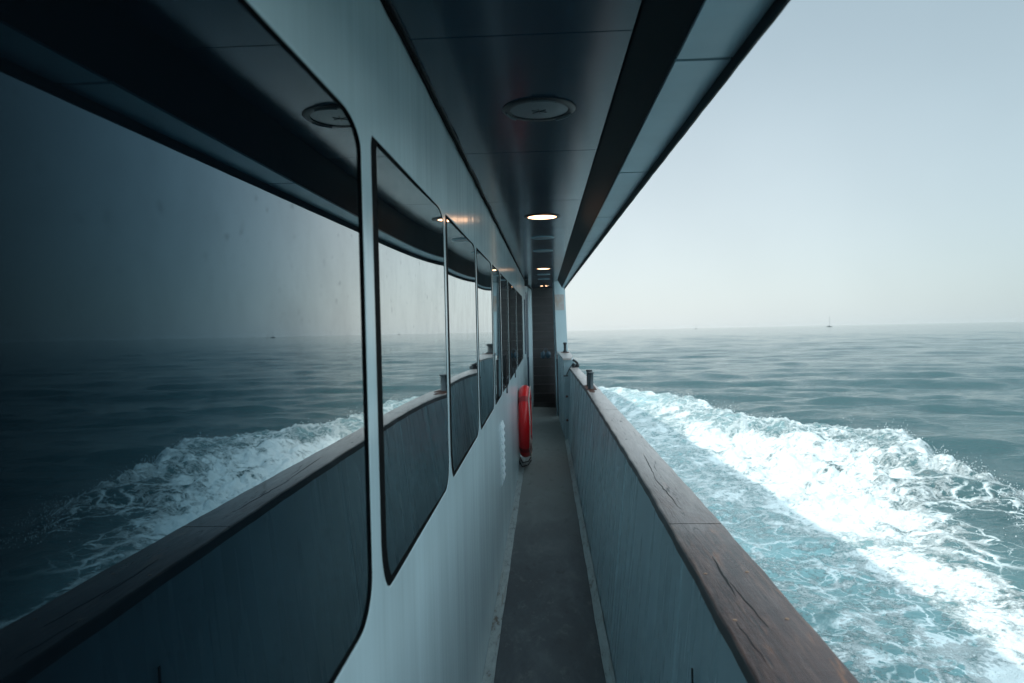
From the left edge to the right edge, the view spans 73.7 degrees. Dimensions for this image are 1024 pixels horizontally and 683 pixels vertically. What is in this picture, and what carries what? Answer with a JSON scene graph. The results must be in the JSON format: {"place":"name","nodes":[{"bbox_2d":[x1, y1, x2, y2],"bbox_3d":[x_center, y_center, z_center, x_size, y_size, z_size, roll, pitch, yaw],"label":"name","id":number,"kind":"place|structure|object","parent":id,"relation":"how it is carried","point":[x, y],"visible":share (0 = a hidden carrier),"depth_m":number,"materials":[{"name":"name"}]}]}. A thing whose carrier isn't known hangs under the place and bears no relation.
{"place":"outdoors","nodes":[
{"label":"outdoors","id":0,"kind":"place"},
{"bbox_2d":[533,402,555,406],"bbox_3d":[0.583,1.127,12.181,0.390,0.013,0.750,-1,2,3],"label":"door mat","id":1,"kind":"object","parent":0,"point":[544,404],"depth_m":12.16,"materials":[{"name":"black"}]},
{"bbox_2d":[565,0,1023,330],"label":"sky","id":2,"kind":"structure","parent":0,"point":[862,163],"materials":[{"name":"blue"}]},
{"bbox_2d":[567,322,1023,682],"bbox_3d":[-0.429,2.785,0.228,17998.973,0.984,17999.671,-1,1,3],"label":"sea","id":3,"kind":"structure","parent":0,"point":[877,558],"depth_m":13.99,"materials":[{"name":"liquid"}]},
{"bbox_2d":[624,387,1022,536],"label":"spray","id":4,"kind":"object","parent":3,"relation":"on","point":[911,439],"visible":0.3,"depth_m":13.69,"materials":[{"name":"white liquid"}]},
{"bbox_3d":[-2.566,1.266,14.185,7.440,4.550,56.000,-1,2,3],"label":"hull","id":5,"kind":"object","parent":3,"relation":"in","visible":0},
{"bbox_2d":[494,402,605,682],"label":"deck","id":6,"kind":"structure","parent":5,"relation":"on","point":[548,634],"depth_m":3.87,"materials":[{"name":"paint"}]},
{"bbox_2d":[0,0,533,682],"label":"cabin wall","id":7,"kind":"structure","parent":6,"relation":"on","point":[266,338],"depth_m":0.67,"materials":[{"name":"metal"}]},
{"bbox_2d":[0,0,371,682],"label":"window","id":8,"kind":"structure","parent":7,"relation":"in","point":[185,472],"depth_m":0.55,"materials":[{"name":"black glass"}]},
{"bbox_2d":[371,137,448,584],"bbox_3d":[-0.220,0.035,1.590,0.015,0.807,0.838,-1,2,3],"label":"window","id":9,"kind":"structure","parent":7,"relation":"in","point":[408,229],"depth_m":1.46,"materials":[{"name":"black glass"}]},
{"bbox_2d":[445,215,478,476],"bbox_3d":[-0.177,0.008,2.481,0.015,0.807,0.887,-1,2,3],"label":"window","id":10,"kind":"structure","parent":7,"relation":"in","point":[460,251],"depth_m":2.41,"materials":[{"name":"black glass"}]},
{"bbox_2d":[476,248,493,429],"bbox_3d":[-0.134,-0.019,3.382,0.015,0.807,0.858,-1,2,3],"label":"window","id":11,"kind":"structure","parent":7,"relation":"in","point":[484,271],"depth_m":3.35,"materials":[{"name":"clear glass"}]},
{"bbox_2d":[492,265,501,403],"bbox_3d":[-0.095,-0.043,4.175,0.015,0.807,0.670,-1,2,3],"label":"window","id":12,"kind":"structure","parent":7,"relation":"in","point":[495,273],"depth_m":4.20,"materials":[{"name":"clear glass"}]},
{"bbox_2d":[500,420,505,485],"bbox_3d":[-0.056,0.705,4.341,0.016,0.380,0.220,-1,2,3],"label":"wall vent","id":13,"kind":"object","parent":7,"relation":"attached to","point":[502,439],"depth_m":4.26,"materials":[{"name":"white plastic"}]},
{"bbox_2d":[500,273,508,391],"bbox_3d":[-0.056,-0.068,4.984,0.015,0.807,0.890,-1,2,3],"label":"window","id":14,"kind":"structure","parent":7,"relation":"in","point":[503,282],"depth_m":4.99,"materials":[{"name":"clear glass"}]},
{"bbox_2d":[508,282,516,379],"bbox_3d":[0.004,-0.105,6.232,0.015,0.807,1.550,-1,2,3],"label":"window","id":15,"kind":"structure","parent":7,"relation":"in","point":[511,290],"depth_m":6.16,"materials":[{"name":"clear glass"}]},
{"bbox_2d":[516,290,522,365],"bbox_3d":[0.088,-0.158,7.979,0.015,0.807,1.890,-1,2,3],"label":"window","id":16,"kind":"structure","parent":7,"relation":"in","point":[518,297],"depth_m":7.93,"materials":[{"name":"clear glass"}]},
{"bbox_2d":[518,385,532,466],"bbox_3d":[0.143,0.866,7.061,0.148,0.832,0.781,-1,2,3],"label":"life ring","id":17,"kind":"object","parent":7,"relation":"attached to","point":[525,422],"visible":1,"depth_m":6.75,"materials":[{"name":"red plastic"}]},
{"bbox_2d":[525,286,529,386],"bbox_3d":[0.259,0.114,11.259,0.032,2.105,1.500,-1,2,3],"label":"door","id":18,"kind":"structure","parent":7,"relation":"in","point":[527,333],"depth_m":11.20,"materials":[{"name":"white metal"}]},
{"bbox_2d":[524,280,532,291],"bbox_3d":[0.244,-0.808,9.886,0.123,0.174,0.112,-1,2,3],"label":"floodlight","id":19,"kind":"object","parent":7,"relation":"attached to","point":[525,282],"visible":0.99,"depth_m":9.83,"materials":[{"name":"black paint"}]},
{"bbox_2d":[390,0,790,290],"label":"canopy","id":20,"kind":"object","parent":7,"relation":"attached to","point":[639,84],"visible":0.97,"depth_m":1.69,"materials":[{"name":"metal"}]},
{"bbox_2d":[502,97,575,120],"bbox_3d":[0.078,-0.658,1.950,0.210,0.011,0.210,-1,2,3],"label":"ceiling lamp","id":21,"kind":"object","parent":20,"relation":"attached to","point":[539,109],"visible":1,"depth_m":1.93,"materials":[{"name":"black paint"}]},
{"bbox_2d":[524,214,559,219],"bbox_3d":[0.174,-0.721,3.956,0.210,0.006,0.210,-1,2,3],"label":"ceiling lamp","id":22,"kind":"object","parent":20,"relation":"attached to","point":[541,216],"visible":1,"depth_m":3.93,"materials":[{"name":"white glass"}]},
{"bbox_2d":[531,236,553,239],"bbox_3d":[0.222,-0.750,4.945,0.172,0.006,0.172,-1,2,3],"label":"ceiling lamp","id":23,"kind":"object","parent":20,"relation":"attached to","point":[543,237],"visible":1,"depth_m":4.91,"materials":[{"name":"paint"}]},
{"bbox_2d":[533,250,552,251],"bbox_3d":[0.267,-0.778,5.873,0.176,0.006,0.176,-1,2,3],"label":"ceiling lamp","id":24,"kind":"object","parent":20,"relation":"attached to","point":[542,250],"visible":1,"depth_m":5.84,"materials":[{"name":"paint"}]},
{"bbox_2d":[482,406,532,682],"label":"deck margin","id":25,"kind":"object","parent":6,"relation":"on","point":[490,663],"visible":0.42,"depth_m":3.73,"materials":[{"name":"paint"}]},
{"bbox_2d":[531,287,557,401],"bbox_3d":[0.658,0.008,12.983,0.645,2.200,0.812,-1,2,3],"label":"stairway","id":26,"kind":"object","parent":6,"relation":"on","point":[543,339],"visible":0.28,"depth_m":12.81,"materials":[{"name":"grey metal"}]},
{"bbox_2d":[541,349,550,358],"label":"hanging fenders","id":27,"kind":"object","parent":26,"relation":"hanging from","point":[546,354],"visible":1,"depth_m":12.48,"materials":[{"name":"blue rubber"}]},
{"bbox_2d":[552,280,567,415],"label":"pillar","id":28,"kind":"structure","parent":6,"relation":"on","point":[559,313],"depth_m":10.48,"materials":[{"name":"white metal"}]},
{"bbox_2d":[557,351,574,439],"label":"bulwark block","id":29,"kind":"structure","parent":6,"relation":"on","point":[565,361],"depth_m":8.68,"materials":[{"name":"metal"}]},
{"bbox_2d":[561,342,568,352],"bbox_3d":[0.775,0.088,9.981,0.120,0.150,0.120,-1,2,3],"label":"mooring stub","id":30,"kind":"object","parent":29,"relation":"on","point":[564,344],"visible":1,"depth_m":9.96,"materials":[{"name":"black paint"}]},
{"bbox_2d":[565,367,858,682],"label":"bulwark","id":31,"kind":"object","parent":6,"relation":"on","point":[683,588],"visible":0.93,"depth_m":2.06,"materials":[{"name":"metal"}]},
{"bbox_2d":[564,359,578,376],"bbox_3d":[0.729,0.321,8.398,0.204,0.215,0.058,-1,1,-8],"label":"gate latch","id":32,"kind":"object","parent":31,"relation":"attached to","point":[573,365],"visible":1,"depth_m":8.38,"materials":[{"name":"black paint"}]},
{"bbox_2d":[584,370,596,392],"bbox_3d":[0.661,0.327,5.730,0.087,0.145,0.575,-1,2,3],"label":"bollard","id":33,"kind":"object","parent":31,"relation":"on","point":[590,386],"visible":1,"depth_m":5.69,"materials":[{"name":"grey metal"}]}
]}

